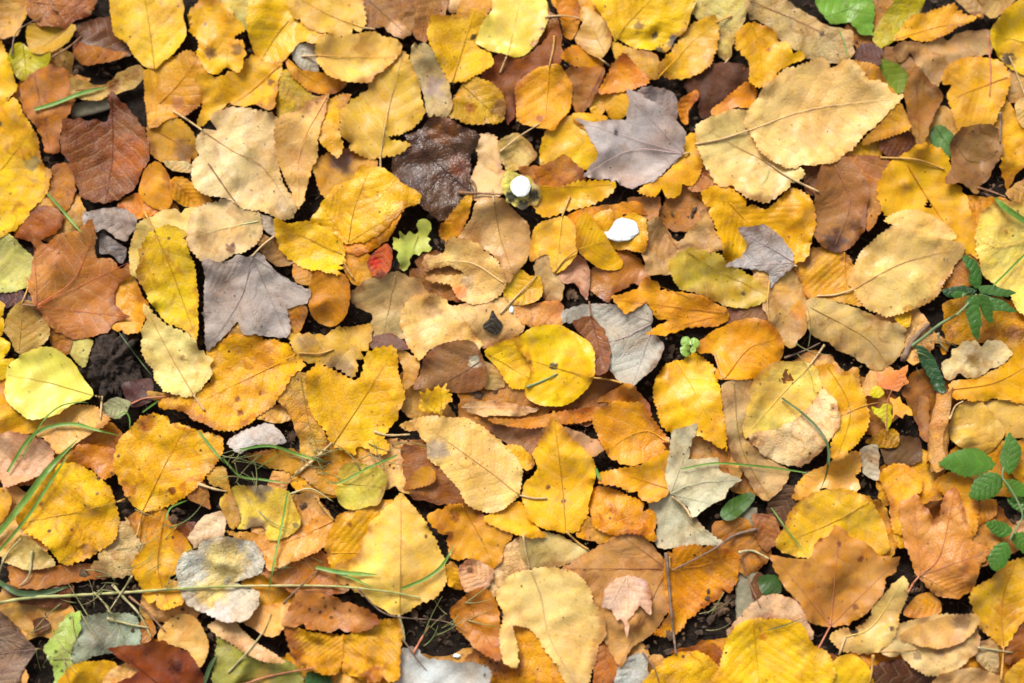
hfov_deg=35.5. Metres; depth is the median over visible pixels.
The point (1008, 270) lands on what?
grass blade
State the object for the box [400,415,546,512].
birch leaf
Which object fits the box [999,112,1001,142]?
twig
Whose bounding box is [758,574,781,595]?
aspen leaf
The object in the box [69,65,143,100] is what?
withered leaf
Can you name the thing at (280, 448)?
grass blade
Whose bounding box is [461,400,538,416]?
withered leaf
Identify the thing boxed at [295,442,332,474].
straw
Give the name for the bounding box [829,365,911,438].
maple seedling
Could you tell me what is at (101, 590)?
fine grass
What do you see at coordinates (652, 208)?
withered leaf
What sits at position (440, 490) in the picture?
withered leaf
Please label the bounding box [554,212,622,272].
aspen leaf
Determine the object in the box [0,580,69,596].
grass blade
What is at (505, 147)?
twig
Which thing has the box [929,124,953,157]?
aspen leaf
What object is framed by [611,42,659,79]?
birch leaf
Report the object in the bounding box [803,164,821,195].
withered leaf
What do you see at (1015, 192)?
withered leaf
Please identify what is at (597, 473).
grass blade
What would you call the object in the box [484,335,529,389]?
birch leaf
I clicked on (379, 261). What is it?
withered leaf
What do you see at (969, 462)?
bramble sprig
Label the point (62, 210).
grass blade
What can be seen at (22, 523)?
grass blade
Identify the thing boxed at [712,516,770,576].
withered leaf
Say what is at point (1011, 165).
birch leaf
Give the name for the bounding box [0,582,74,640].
withered leaf
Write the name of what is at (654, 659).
withered leaf
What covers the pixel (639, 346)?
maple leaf
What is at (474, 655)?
withered leaf
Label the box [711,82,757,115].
birch leaf
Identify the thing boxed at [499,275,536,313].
twig
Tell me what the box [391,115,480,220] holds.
maple leaf
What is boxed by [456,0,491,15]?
birch leaf
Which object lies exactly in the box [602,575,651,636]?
maple leaf
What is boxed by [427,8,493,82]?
birch leaf
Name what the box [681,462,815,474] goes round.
grass blade
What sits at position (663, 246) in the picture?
withered leaf
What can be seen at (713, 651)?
withered leaf
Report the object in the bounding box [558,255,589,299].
withered leaf
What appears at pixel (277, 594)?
withered leaf
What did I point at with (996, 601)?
toothed leaf
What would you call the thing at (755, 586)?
leaf scrap
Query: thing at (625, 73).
birch leaf
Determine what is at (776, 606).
withered leaf
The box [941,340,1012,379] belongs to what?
withered leaf
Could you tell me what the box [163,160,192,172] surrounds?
withered leaf
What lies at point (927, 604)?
withered leaf
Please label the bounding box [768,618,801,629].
grass blade
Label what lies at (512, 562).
withered leaf
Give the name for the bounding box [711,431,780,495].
withered leaf
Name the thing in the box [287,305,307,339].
withered leaf
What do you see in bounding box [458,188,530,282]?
aspen leaf
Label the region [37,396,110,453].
birch leaf
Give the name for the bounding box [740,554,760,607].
twig
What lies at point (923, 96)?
withered leaf
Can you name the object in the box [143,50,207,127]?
birch leaf
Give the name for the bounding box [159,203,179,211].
withered leaf
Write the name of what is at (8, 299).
withered leaf
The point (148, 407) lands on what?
grass blade
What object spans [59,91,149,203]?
withered leaf
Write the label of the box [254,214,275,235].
withered leaf
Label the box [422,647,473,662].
withered leaf
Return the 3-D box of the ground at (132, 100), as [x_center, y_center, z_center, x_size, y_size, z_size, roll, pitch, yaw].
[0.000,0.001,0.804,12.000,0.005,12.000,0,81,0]
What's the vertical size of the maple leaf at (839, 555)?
0.010 m
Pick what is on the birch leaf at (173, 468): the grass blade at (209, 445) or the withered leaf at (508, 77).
the grass blade at (209, 445)
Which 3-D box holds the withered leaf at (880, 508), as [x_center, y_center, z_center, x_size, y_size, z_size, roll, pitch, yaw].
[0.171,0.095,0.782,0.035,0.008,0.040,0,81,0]
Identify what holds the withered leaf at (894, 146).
on the withered leaf at (943, 115)
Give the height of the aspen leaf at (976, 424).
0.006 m
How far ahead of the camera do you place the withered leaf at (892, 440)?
0.79 m
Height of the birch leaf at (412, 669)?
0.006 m
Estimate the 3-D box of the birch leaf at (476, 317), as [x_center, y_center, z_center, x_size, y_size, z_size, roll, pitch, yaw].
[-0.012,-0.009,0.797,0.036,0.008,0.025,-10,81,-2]
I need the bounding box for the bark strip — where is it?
[70,97,109,118]
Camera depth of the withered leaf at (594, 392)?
0.80 m
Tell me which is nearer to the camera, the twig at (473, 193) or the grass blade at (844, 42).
the twig at (473, 193)
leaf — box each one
[0,0,27,38]
[0,40,17,106]
[0,97,51,236]
[0,234,32,292]
[0,289,31,307]
[0,301,14,379]
[0,379,12,407]
[0,393,47,433]
[0,431,54,486]
[0,434,61,485]
[0,485,48,557]
[0,488,11,522]
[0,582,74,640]
[0,612,41,682]
[1,535,55,569]
[3,277,49,353]
[4,346,100,419]
[7,42,50,80]
[7,563,106,589]
[8,583,73,607]
[12,48,89,102]
[13,205,63,240]
[16,462,126,565]
[17,629,28,682]
[20,64,76,153]
[22,218,130,338]
[26,0,96,27]
[26,23,75,53]
[30,192,85,241]
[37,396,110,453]
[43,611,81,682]
[47,162,76,210]
[49,326,72,354]
[58,660,116,682]
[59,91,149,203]
[61,444,115,479]
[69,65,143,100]
[69,338,92,367]
[71,612,140,663]
[73,41,127,65]
[74,16,130,56]
[77,422,121,450]
[82,207,136,240]
[91,517,142,578]
[99,233,126,262]
[102,397,130,418]
[102,663,137,682]
[108,640,203,682]
[109,0,186,69]
[112,275,148,334]
[113,412,223,536]
[117,193,158,219]
[121,378,153,406]
[128,207,195,278]
[128,508,198,550]
[131,517,191,610]
[135,211,198,339]
[139,161,172,209]
[139,579,200,622]
[140,303,212,410]
[140,638,178,647]
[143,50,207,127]
[146,118,197,162]
[147,391,177,400]
[158,333,333,431]
[158,613,208,666]
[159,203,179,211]
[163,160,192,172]
[169,176,211,207]
[172,106,297,219]
[176,536,264,622]
[186,198,262,261]
[187,0,246,73]
[187,511,225,547]
[195,54,282,126]
[201,235,310,351]
[206,466,240,529]
[207,620,284,663]
[211,636,303,682]
[219,485,300,540]
[222,0,248,30]
[222,323,241,339]
[226,501,334,570]
[227,423,285,453]
[241,566,294,607]
[243,602,290,636]
[246,0,325,65]
[248,448,335,494]
[251,491,333,535]
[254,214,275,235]
[257,234,293,266]
[257,404,291,422]
[261,550,348,594]
[273,92,329,208]
[273,218,353,278]
[275,69,317,116]
[277,372,327,461]
[280,653,345,682]
[281,590,379,632]
[283,618,402,682]
[285,58,346,93]
[286,0,374,36]
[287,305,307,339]
[289,323,372,377]
[290,437,364,497]
[291,42,318,71]
[292,263,315,285]
[301,31,401,82]
[305,345,404,455]
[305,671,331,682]
[308,271,350,326]
[310,164,421,243]
[312,148,383,197]
[318,93,350,157]
[324,499,393,568]
[334,493,446,636]
[336,462,386,509]
[338,51,425,166]
[341,662,391,682]
[343,210,403,255]
[343,252,371,285]
[350,271,427,338]
[359,438,427,493]
[363,0,415,38]
[367,244,392,278]
[369,333,408,349]
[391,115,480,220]
[392,219,431,270]
[392,646,491,682]
[397,350,419,389]
[399,293,482,359]
[400,368,455,418]
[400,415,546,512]
[400,444,465,505]
[403,466,435,489]
[409,250,463,301]
[410,42,452,116]
[413,0,448,42]
[413,340,487,392]
[419,383,452,415]
[422,236,506,304]
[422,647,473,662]
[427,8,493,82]
[427,503,512,568]
[439,194,472,240]
[445,561,463,589]
[447,0,461,12]
[448,76,505,124]
[450,587,501,660]
[453,297,524,348]
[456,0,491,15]
[457,374,549,434]
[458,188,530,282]
[458,558,493,591]
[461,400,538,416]
[465,649,520,682]
[470,132,506,200]
[476,0,548,72]
[480,24,562,124]
[483,310,502,334]
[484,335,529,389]
[484,361,504,389]
[484,501,546,538]
[485,7,558,43]
[487,424,544,454]
[487,536,529,596]
[488,406,600,428]
[490,625,564,682]
[495,535,606,682]
[498,133,536,171]
[503,269,542,305]
[505,444,534,470]
[514,35,572,130]
[515,300,563,327]
[515,324,622,406]
[518,154,585,187]
[519,531,589,568]
[522,411,595,549]
[529,196,577,272]
[532,179,615,217]
[533,255,564,300]
[539,115,597,169]
[548,367,623,426]
[551,0,601,20]
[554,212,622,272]
[555,0,579,39]
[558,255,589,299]
[560,45,603,66]
[561,303,663,384]
[562,533,669,667]
[563,427,603,456]
[565,66,604,112]
[567,201,646,225]
[572,112,607,129]
[572,301,610,374]
[575,6,611,67]
[575,89,689,188]
[576,516,613,543]
[588,486,656,541]
[590,88,604,113]
[590,250,650,302]
[592,0,696,52]
[592,209,647,252]
[592,400,669,465]
[593,641,618,682]
[597,450,668,502]
[598,53,648,94]
[598,383,651,415]
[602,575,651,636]
[603,90,628,119]
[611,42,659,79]
[611,277,728,335]
[613,642,664,682]
[614,653,648,682]
[627,195,660,219]
[637,85,677,119]
[637,133,702,197]
[641,209,723,274]
[642,650,719,682]
[648,494,722,548]
[653,353,727,450]
[654,543,740,637]
[657,15,731,79]
[658,164,738,231]
[662,436,712,493]
[664,423,740,518]
[668,247,766,308]
[671,643,722,665]
[677,90,698,124]
[684,62,749,118]
[688,172,717,191]
[691,0,746,62]
[694,109,819,203]
[695,57,903,168]
[695,638,726,651]
[696,317,783,379]
[701,185,816,263]
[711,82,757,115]
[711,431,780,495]
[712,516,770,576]
[716,617,836,682]
[720,492,754,520]
[721,379,789,500]
[726,224,798,287]
[726,303,767,323]
[726,594,813,639]
[734,21,804,87]
[735,507,758,619]
[742,344,824,437]
[745,0,854,63]
[748,389,839,466]
[749,350,843,403]
[752,267,809,299]
[752,513,780,551]
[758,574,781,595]
[762,293,807,347]
[766,484,798,526]
[770,525,899,647]
[775,487,889,558]
[792,451,861,500]
[793,247,862,306]
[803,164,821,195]
[806,297,906,370]
[814,156,869,251]
[815,0,874,34]
[815,363,869,458]
[815,645,837,661]
[817,223,964,317]
[829,576,908,656]
[832,654,873,682]
[838,377,904,434]
[844,155,891,230]
[845,0,892,47]
[845,141,881,155]
[849,651,902,666]
[852,43,882,65]
[854,60,895,92]
[859,444,879,480]
[862,103,911,144]
[865,429,899,447]
[865,495,896,556]
[869,659,936,682]
[872,0,924,47]
[876,142,978,258]
[876,307,943,364]
[876,449,945,513]
[878,46,918,75]
[878,463,922,534]
[879,59,908,93]
[879,131,913,156]
[880,435,921,465]
[880,613,980,676]
[884,209,956,239]
[892,29,992,86]
[893,3,981,41]
[893,310,911,326]
[898,487,992,598]
[899,613,980,648]
[901,369,960,429]
[903,592,941,617]
[904,66,942,143]
[906,106,956,146]
[915,345,947,393]
[917,395,929,441]
[923,499,1001,566]
[926,388,953,474]
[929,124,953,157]
[929,472,978,536]
[932,667,1003,682]
[941,56,1010,131]
[941,253,981,289]
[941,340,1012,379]
[942,295,1023,351]
[945,124,1003,193]
[948,342,1023,404]
[948,400,1004,453]
[949,440,1017,496]
[956,0,983,18]
[957,644,1011,680]
[967,195,1005,224]
[969,557,1023,680]
[972,505,1023,554]
[974,199,1023,314]
[975,638,998,674]
[977,498,997,525]
[979,0,1014,17]
[982,400,1023,437]
[990,0,1023,74]
[994,99,1023,189]
[1004,622,1023,665]
[1004,659,1023,682]
[1005,179,1023,203]
[1007,69,1023,102]
[1009,56,1023,127]
[1011,438,1023,483]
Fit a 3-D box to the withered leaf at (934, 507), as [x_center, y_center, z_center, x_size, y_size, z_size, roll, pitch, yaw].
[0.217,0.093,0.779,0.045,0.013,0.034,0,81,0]
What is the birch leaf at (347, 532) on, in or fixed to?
on the ground at (132, 100)
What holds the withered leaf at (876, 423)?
on the ground at (132, 100)
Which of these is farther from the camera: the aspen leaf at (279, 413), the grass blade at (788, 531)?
the aspen leaf at (279, 413)
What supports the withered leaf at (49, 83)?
on the withered leaf at (65, 59)
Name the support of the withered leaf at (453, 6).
on the ground at (132, 100)
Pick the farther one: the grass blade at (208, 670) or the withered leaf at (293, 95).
the withered leaf at (293, 95)
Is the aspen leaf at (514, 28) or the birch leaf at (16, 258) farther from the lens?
the aspen leaf at (514, 28)
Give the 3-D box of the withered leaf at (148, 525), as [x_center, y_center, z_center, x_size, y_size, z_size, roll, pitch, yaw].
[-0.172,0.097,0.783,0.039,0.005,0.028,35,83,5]
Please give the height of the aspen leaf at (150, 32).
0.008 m
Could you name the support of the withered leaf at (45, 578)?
on the ground at (132, 100)
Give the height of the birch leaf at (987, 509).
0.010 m
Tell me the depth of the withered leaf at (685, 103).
0.82 m
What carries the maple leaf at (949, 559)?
on the ground at (132, 100)
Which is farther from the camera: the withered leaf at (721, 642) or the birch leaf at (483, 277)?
the birch leaf at (483, 277)
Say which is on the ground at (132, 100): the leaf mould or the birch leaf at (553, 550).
the leaf mould
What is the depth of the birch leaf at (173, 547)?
0.78 m
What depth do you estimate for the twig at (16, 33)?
0.82 m
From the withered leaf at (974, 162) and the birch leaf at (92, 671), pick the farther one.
the withered leaf at (974, 162)
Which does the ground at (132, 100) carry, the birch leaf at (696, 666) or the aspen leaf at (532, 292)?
the aspen leaf at (532, 292)
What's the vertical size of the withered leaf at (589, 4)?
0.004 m
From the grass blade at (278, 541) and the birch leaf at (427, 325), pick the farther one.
the birch leaf at (427, 325)
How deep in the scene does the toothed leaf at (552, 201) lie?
0.81 m
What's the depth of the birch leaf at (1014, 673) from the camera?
0.77 m
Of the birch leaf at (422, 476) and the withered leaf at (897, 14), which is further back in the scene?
the withered leaf at (897, 14)
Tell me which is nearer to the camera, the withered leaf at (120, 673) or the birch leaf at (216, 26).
the withered leaf at (120, 673)
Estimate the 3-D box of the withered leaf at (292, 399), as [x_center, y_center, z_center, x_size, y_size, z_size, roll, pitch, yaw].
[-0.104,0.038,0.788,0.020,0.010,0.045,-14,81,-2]
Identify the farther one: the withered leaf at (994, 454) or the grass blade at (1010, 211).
the grass blade at (1010, 211)
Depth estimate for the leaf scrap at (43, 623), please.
0.78 m
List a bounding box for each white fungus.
[510,176,530,196]
[604,218,638,241]
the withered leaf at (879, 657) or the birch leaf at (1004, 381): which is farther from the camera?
the birch leaf at (1004, 381)
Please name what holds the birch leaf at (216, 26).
on the ground at (132, 100)
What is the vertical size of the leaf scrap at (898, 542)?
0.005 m
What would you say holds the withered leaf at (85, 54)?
on the ground at (132, 100)
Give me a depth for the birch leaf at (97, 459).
0.79 m
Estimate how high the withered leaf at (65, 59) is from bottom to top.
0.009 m
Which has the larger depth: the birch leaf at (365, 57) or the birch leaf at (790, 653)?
the birch leaf at (365, 57)
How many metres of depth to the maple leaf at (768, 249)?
0.80 m
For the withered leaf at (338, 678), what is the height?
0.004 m
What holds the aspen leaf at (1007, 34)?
on the ground at (132, 100)
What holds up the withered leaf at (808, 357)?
on the ground at (132, 100)
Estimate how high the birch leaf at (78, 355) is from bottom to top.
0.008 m
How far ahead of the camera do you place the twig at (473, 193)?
0.80 m
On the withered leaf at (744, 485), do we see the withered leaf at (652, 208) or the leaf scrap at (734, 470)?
the leaf scrap at (734, 470)
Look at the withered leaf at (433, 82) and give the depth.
0.82 m
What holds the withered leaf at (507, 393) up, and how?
on the ground at (132, 100)
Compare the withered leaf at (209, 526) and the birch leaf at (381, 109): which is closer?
the withered leaf at (209, 526)
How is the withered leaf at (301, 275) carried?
on the ground at (132, 100)
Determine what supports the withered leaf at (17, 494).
on the ground at (132, 100)
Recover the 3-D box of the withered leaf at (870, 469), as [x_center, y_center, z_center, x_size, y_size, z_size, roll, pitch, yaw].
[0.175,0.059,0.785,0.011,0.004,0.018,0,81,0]
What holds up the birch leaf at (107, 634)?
on the ground at (132, 100)
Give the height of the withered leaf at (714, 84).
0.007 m
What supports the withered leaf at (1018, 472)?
on the ground at (132, 100)
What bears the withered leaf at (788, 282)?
on the ground at (132, 100)
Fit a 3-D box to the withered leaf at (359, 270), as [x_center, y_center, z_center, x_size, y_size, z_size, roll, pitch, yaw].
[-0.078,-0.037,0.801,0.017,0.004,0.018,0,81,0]
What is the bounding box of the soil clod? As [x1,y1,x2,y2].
[78,325,143,407]
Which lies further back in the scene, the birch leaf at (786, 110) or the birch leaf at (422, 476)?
the birch leaf at (786, 110)
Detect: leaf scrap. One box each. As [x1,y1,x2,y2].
[33,617,49,633]
[140,619,155,642]
[175,521,198,545]
[187,482,210,508]
[267,470,290,489]
[728,456,741,486]
[750,572,762,599]
[862,366,893,395]
[893,531,904,548]
[940,339,949,354]
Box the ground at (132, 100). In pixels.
[0,0,1023,682]
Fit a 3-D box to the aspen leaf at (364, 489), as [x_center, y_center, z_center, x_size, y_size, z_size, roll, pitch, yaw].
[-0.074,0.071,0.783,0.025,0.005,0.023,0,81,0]
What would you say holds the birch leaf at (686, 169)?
on the ground at (132, 100)
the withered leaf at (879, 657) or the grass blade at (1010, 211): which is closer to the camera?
the withered leaf at (879, 657)
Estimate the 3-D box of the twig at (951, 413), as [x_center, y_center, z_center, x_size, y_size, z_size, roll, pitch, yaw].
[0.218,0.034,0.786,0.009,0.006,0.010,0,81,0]
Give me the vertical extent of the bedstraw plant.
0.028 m
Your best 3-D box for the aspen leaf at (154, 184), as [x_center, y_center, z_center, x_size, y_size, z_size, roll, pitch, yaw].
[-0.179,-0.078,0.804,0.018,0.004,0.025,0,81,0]
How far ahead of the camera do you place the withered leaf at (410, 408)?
0.79 m
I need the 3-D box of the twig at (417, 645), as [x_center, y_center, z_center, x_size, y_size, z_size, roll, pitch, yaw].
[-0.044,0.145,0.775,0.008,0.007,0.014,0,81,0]
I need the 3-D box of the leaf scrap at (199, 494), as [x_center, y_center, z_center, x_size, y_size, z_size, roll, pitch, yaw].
[-0.153,0.077,0.783,0.011,0.003,0.014,-23,82,-3]
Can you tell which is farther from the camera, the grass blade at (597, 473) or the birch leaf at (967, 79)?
the birch leaf at (967, 79)
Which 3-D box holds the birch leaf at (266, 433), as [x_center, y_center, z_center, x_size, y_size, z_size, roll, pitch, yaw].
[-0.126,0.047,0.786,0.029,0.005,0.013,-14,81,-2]
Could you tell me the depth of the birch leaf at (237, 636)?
0.77 m
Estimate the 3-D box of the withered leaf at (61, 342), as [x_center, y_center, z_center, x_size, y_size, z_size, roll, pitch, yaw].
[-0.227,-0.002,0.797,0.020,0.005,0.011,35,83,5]
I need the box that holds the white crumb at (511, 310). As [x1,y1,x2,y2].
[509,306,513,313]
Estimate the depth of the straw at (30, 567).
0.78 m
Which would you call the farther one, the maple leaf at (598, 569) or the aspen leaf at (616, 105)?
the aspen leaf at (616, 105)
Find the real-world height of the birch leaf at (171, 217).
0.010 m
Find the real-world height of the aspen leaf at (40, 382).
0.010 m
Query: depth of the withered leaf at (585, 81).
0.82 m
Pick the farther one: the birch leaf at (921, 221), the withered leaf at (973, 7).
the withered leaf at (973, 7)
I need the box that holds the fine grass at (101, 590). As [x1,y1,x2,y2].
[31,308,956,682]
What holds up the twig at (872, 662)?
on the aspen leaf at (851, 668)
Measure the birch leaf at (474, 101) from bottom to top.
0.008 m
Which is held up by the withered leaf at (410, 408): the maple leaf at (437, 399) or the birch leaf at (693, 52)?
the maple leaf at (437, 399)
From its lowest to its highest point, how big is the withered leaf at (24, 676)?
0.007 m
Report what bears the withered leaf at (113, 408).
on the ground at (132, 100)
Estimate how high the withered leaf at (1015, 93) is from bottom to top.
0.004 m
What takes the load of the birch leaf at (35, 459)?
on the withered leaf at (32, 481)
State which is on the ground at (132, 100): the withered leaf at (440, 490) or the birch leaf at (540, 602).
the birch leaf at (540, 602)
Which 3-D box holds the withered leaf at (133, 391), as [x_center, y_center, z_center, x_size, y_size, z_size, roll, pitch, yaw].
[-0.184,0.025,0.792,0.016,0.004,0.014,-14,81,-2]
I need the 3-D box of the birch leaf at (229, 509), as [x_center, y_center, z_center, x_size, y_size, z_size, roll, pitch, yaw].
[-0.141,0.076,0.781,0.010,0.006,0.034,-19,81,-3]
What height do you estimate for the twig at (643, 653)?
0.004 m
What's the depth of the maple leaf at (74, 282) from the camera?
0.80 m
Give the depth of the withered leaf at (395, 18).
0.82 m
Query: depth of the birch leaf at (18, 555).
0.78 m
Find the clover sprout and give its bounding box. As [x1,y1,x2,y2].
[680,336,699,356]
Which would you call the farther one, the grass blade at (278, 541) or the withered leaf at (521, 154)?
the withered leaf at (521, 154)
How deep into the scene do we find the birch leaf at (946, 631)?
0.77 m
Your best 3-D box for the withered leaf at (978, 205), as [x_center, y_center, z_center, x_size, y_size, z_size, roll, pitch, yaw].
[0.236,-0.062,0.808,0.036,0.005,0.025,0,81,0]
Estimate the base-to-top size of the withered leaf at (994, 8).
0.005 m
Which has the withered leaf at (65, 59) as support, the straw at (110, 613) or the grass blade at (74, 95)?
the grass blade at (74, 95)
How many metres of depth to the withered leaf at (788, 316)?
0.79 m
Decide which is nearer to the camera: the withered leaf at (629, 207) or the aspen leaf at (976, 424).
the aspen leaf at (976, 424)
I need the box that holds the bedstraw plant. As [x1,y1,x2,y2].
[900,255,1015,362]
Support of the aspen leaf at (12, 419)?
on the ground at (132, 100)
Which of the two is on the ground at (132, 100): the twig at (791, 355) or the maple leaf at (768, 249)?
the twig at (791, 355)
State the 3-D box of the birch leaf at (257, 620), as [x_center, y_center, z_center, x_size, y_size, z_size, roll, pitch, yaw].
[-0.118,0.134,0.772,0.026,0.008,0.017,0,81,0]
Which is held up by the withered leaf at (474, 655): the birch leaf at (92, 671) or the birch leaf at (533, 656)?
the birch leaf at (533, 656)
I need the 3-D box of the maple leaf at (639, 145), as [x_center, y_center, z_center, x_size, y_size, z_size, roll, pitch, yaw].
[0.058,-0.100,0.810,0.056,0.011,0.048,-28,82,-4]
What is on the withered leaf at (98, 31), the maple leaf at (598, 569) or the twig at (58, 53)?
the twig at (58, 53)
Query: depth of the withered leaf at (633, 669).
0.77 m
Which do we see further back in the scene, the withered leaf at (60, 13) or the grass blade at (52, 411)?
the withered leaf at (60, 13)
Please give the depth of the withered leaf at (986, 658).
0.77 m
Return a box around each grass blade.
[0,440,76,534]
[0,451,70,550]
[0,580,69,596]
[6,422,118,472]
[22,402,85,456]
[34,87,105,110]
[47,193,80,231]
[116,412,130,428]
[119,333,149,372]
[142,401,157,411]
[164,500,186,520]
[198,430,224,463]
[203,655,216,682]
[223,459,285,482]
[240,444,325,462]
[268,491,288,597]
[316,566,377,575]
[324,455,397,483]
[330,570,370,586]
[400,546,453,589]
[595,468,600,479]
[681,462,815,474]
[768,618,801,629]
[771,507,807,554]
[781,397,829,489]
[838,28,847,56]
[993,254,1023,285]
[994,197,1023,222]
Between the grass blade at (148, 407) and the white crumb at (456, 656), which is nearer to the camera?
the white crumb at (456, 656)
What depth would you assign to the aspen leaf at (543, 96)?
0.81 m
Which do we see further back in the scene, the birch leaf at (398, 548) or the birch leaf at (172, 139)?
the birch leaf at (172, 139)
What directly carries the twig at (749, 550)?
on the withered leaf at (723, 531)
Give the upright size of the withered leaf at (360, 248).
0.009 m
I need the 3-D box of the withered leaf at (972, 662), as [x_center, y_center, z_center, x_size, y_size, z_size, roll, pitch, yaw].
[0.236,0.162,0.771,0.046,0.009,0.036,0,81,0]
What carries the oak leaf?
on the ground at (132, 100)
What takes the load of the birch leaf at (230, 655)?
on the ground at (132, 100)
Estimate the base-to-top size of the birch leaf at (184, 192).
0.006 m
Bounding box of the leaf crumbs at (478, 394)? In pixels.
[0,0,1021,682]
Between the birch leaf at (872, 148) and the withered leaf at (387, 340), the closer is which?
the withered leaf at (387, 340)
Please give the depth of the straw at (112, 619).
0.78 m
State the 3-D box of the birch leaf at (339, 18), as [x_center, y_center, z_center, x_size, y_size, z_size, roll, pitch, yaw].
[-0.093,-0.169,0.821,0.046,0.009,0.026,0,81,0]
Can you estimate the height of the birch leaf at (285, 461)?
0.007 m
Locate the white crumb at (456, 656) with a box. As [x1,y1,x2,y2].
[453,654,460,658]
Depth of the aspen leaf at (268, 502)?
0.79 m
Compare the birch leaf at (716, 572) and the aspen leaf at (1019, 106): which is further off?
the aspen leaf at (1019, 106)
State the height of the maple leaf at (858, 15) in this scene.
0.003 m
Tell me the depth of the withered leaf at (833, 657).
0.77 m
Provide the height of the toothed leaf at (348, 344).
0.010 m
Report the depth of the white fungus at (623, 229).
0.80 m
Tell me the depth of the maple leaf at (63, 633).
0.77 m
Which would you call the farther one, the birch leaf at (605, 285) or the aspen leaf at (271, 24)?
the aspen leaf at (271, 24)
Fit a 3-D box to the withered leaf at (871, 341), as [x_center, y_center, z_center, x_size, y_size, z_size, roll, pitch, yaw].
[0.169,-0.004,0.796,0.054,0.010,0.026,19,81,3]
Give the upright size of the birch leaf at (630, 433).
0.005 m
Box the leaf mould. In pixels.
[0,0,1023,682]
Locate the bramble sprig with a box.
[939,432,1023,570]
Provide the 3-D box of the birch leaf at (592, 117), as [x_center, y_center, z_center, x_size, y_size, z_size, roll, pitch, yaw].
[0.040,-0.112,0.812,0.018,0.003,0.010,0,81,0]
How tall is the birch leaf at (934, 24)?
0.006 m
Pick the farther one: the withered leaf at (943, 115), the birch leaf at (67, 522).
the withered leaf at (943, 115)
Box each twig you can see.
[10,17,40,56]
[52,36,81,57]
[131,396,164,404]
[207,163,237,205]
[246,667,312,682]
[283,570,317,603]
[357,588,466,632]
[402,638,426,670]
[413,626,428,653]
[457,191,502,194]
[499,124,538,152]
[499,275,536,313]
[526,373,557,387]
[545,15,582,18]
[642,652,659,682]
[664,552,676,653]
[672,528,757,570]
[738,549,769,559]
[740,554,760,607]
[767,280,769,321]
[784,343,819,358]
[869,654,874,682]
[937,332,948,351]
[948,401,963,419]
[977,187,1005,196]
[977,646,1012,652]
[987,35,990,95]
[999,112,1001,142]
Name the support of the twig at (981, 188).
on the withered leaf at (974, 162)
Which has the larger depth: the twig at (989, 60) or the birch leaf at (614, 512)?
the twig at (989, 60)
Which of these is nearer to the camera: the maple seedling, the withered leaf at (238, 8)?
the maple seedling
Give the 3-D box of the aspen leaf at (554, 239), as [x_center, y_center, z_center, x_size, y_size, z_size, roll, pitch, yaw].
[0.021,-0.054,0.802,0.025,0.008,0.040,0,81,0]
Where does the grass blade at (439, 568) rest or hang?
on the birch leaf at (398, 548)
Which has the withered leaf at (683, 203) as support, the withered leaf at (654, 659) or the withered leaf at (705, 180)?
the withered leaf at (705, 180)
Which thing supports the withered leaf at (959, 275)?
on the ground at (132, 100)
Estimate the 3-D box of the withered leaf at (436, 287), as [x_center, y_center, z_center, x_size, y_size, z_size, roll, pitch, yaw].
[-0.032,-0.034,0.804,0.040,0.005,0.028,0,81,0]
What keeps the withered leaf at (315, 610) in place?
on the ground at (132, 100)
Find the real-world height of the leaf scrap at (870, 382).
0.007 m
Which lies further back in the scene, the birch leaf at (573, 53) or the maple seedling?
the birch leaf at (573, 53)
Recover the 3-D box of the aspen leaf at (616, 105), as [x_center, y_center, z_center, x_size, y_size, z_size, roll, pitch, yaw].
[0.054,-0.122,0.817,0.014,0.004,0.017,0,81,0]
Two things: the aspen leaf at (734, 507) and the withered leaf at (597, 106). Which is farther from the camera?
the withered leaf at (597, 106)
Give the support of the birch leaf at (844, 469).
on the ground at (132, 100)
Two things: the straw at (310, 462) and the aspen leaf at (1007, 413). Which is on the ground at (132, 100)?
the aspen leaf at (1007, 413)
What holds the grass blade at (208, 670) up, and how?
on the ground at (132, 100)
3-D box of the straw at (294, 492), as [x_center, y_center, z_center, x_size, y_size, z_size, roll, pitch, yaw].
[-0.098,0.075,0.786,0.021,0.007,0.007,0,81,0]
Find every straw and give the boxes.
[0,538,20,573]
[0,584,419,604]
[19,551,32,585]
[93,592,123,636]
[106,617,147,627]
[109,575,132,609]
[111,584,151,637]
[128,596,164,631]
[198,483,226,491]
[227,614,270,672]
[290,488,333,502]
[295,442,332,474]
[374,430,409,436]
[398,614,404,639]
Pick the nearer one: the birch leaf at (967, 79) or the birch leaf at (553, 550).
the birch leaf at (553, 550)
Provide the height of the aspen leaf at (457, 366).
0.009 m
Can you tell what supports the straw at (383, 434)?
on the ground at (132, 100)
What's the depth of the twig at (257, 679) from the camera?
0.77 m
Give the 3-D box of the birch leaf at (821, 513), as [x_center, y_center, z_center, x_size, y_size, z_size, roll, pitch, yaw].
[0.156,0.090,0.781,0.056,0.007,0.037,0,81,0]
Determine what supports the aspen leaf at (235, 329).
on the ground at (132, 100)
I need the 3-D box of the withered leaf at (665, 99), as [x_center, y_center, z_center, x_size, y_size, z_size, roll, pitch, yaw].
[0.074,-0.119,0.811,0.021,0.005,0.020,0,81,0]

